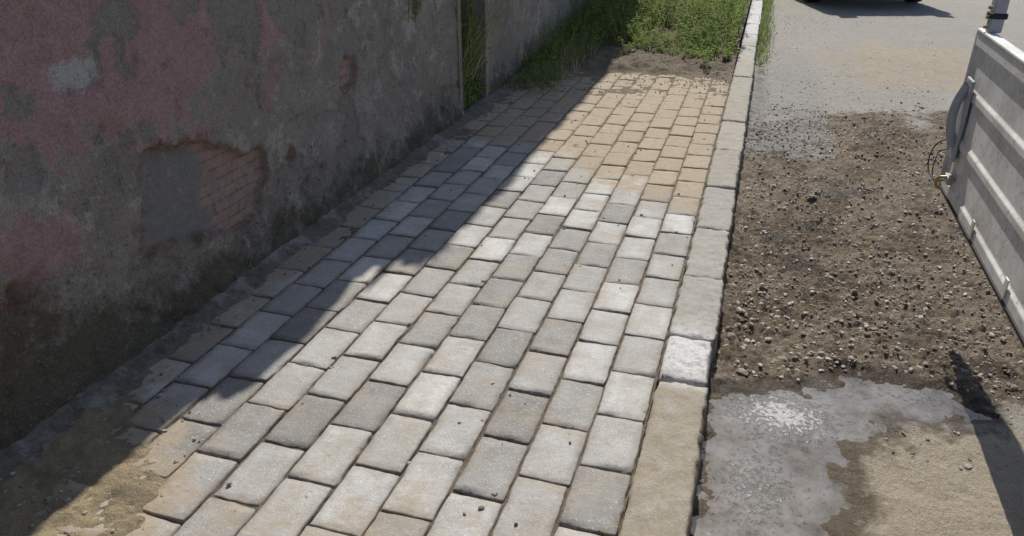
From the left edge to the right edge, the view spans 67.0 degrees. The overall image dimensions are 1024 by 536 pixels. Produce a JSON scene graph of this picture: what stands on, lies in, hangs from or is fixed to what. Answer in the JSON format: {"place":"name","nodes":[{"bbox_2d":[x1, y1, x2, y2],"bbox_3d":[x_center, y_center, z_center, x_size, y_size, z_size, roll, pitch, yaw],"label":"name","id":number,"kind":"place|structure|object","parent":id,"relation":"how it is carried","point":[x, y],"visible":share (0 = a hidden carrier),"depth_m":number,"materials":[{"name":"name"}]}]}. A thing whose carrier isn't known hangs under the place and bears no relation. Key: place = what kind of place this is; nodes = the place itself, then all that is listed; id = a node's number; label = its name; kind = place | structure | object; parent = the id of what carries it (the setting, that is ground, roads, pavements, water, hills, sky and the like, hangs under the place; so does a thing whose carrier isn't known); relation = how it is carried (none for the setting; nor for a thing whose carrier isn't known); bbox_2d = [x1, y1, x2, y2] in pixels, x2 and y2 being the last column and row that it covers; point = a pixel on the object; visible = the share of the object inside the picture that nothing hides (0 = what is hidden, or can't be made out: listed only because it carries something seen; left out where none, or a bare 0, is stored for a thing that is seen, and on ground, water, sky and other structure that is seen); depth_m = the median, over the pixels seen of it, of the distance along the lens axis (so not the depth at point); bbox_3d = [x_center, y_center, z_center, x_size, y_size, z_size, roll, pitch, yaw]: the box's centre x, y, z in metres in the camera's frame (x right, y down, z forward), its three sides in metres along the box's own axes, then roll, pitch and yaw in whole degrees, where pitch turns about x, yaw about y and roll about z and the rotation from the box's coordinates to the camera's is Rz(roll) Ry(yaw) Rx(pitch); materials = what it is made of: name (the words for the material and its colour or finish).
{"place":"outdoors","nodes":[
{"label":"outdoors","id":0,"kind":"place"},
{"bbox_2d":[620,0,751,530],"bbox_3d":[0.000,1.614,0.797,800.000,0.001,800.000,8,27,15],"label":"ground","id":1,"kind":"structure","parent":0,"point":[685,266],"depth_m":3.68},
{"bbox_2d":[0,0,462,449],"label":"front wall","id":2,"kind":"structure","parent":1,"relation":"on","point":[166,166],"depth_m":2.78,"materials":[{"name":"paint"}]},
{"bbox_2d":[404,0,424,22],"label":"wall weed","id":3,"kind":"object","parent":2,"relation":"attached to","point":[416,7],"depth_m":4.53,"materials":[{"name":"green plant"}]},
{"bbox_2d":[0,0,750,535],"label":"sand bedding","id":4,"kind":"object","parent":1,"relation":"on","point":[130,496],"visible":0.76,"depth_m":2.31,"materials":[{"name":"sand"}]},
{"bbox_2d":[0,54,736,535],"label":"soil crumbs","id":5,"kind":"object","parent":4,"relation":"on","point":[48,498],"visible":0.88,"depth_m":2.76,"materials":[{"name":"brown soil"}]},
{"bbox_2d":[31,63,733,535],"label":"sidewalk pavers","id":6,"kind":"object","parent":4,"relation":"on","point":[423,487],"visible":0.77,"depth_m":2.79,"materials":[{"name":"concrete"}]},
{"bbox_2d":[0,65,537,478],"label":"mortar fillet","id":7,"kind":"object","parent":6,"relation":"on","point":[117,383],"visible":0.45,"depth_m":2.97,"materials":[{"name":"grey concrete"}]},
{"bbox_2d":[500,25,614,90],"bbox_3d":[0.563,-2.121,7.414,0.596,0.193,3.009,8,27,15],"label":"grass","id":8,"kind":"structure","parent":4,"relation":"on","point":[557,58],"depth_m":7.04,"materials":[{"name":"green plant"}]},
{"bbox_2d":[501,1,624,92],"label":"weeds","id":9,"kind":"object","parent":4,"relation":"on","point":[559,36],"visible":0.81,"depth_m":7.14,"materials":[{"name":"green plant"}]},
{"bbox_2d":[548,0,750,66],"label":"weeds","id":10,"kind":"object","parent":4,"relation":"on","point":[709,25],"visible":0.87,"depth_m":8.00,"materials":[{"name":"green plant"}]},
{"bbox_2d":[455,0,463,113],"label":"end wall","id":11,"kind":"structure","parent":1,"relation":"on","point":[459,43],"depth_m":5.33,"materials":[{"name":"paint"}]},
{"bbox_2d":[461,0,488,97],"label":"end wall","id":12,"kind":"structure","parent":1,"relation":"on","point":[482,7],"depth_m":5.78,"materials":[{"name":"paint"}]},
{"bbox_2d":[454,0,519,109],"bbox_3d":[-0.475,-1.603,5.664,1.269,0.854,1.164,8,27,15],"label":"grass","id":13,"kind":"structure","parent":1,"relation":"on","point":[464,70],"depth_m":5.60,"materials":[{"name":"green plant"}]},
{"bbox_2d":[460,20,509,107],"bbox_3d":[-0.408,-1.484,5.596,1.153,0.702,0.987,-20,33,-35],"label":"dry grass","id":14,"kind":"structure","parent":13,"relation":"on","point":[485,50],"depth_m":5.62,"materials":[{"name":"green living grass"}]},
{"bbox_2d":[488,0,593,95],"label":"front wall","id":15,"kind":"structure","parent":1,"relation":"on","point":[520,34],"depth_m":6.61,"materials":[{"name":"paint"}]},
{"bbox_2d":[619,0,762,535],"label":"kerb","id":16,"kind":"structure","parent":1,"relation":"on","point":[661,497],"depth_m":2.77,"materials":[{"name":"concrete"}]},
{"bbox_2d":[689,0,1023,535],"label":"road","id":17,"kind":"structure","parent":0,"point":[897,492],"depth_m":3.63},
{"bbox_2d":[754,0,778,74],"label":"grass","id":18,"kind":"structure","parent":17,"relation":"on","point":[771,33],"depth_m":9.00,"materials":[{"name":"green plant"}]},
{"bbox_2d":[690,372,992,535],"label":"puddle","id":19,"kind":"object","parent":17,"relation":"on","point":[771,455],"visible":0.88,"depth_m":2.51,"materials":[{"name":"liquid"}]},
{"bbox_2d":[804,0,921,1],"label":"parked car","id":20,"kind":"object","parent":17,"relation":"on","point":[904,0],"visible":1,"depth_m":11.83,"materials":[{"name":"paint"}]},
{"bbox_2d":[927,0,1023,347],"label":"dropside truck","id":21,"kind":"object","parent":17,"relation":"on","point":[980,180],"visible":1,"depth_m":2.56,"materials":[{"name":"white paint"}]},
{"bbox_2d":[756,4,966,177],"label":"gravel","id":22,"kind":"structure","parent":0,"point":[826,69],"depth_m":7.89,"materials":[{"name":"grey gravel"}]},
{"bbox_2d":[713,81,1022,473],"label":"gravel","id":23,"kind":"structure","parent":0,"point":[730,335],"depth_m":3.51,"materials":[{"name":"grey gravel"}]}
]}

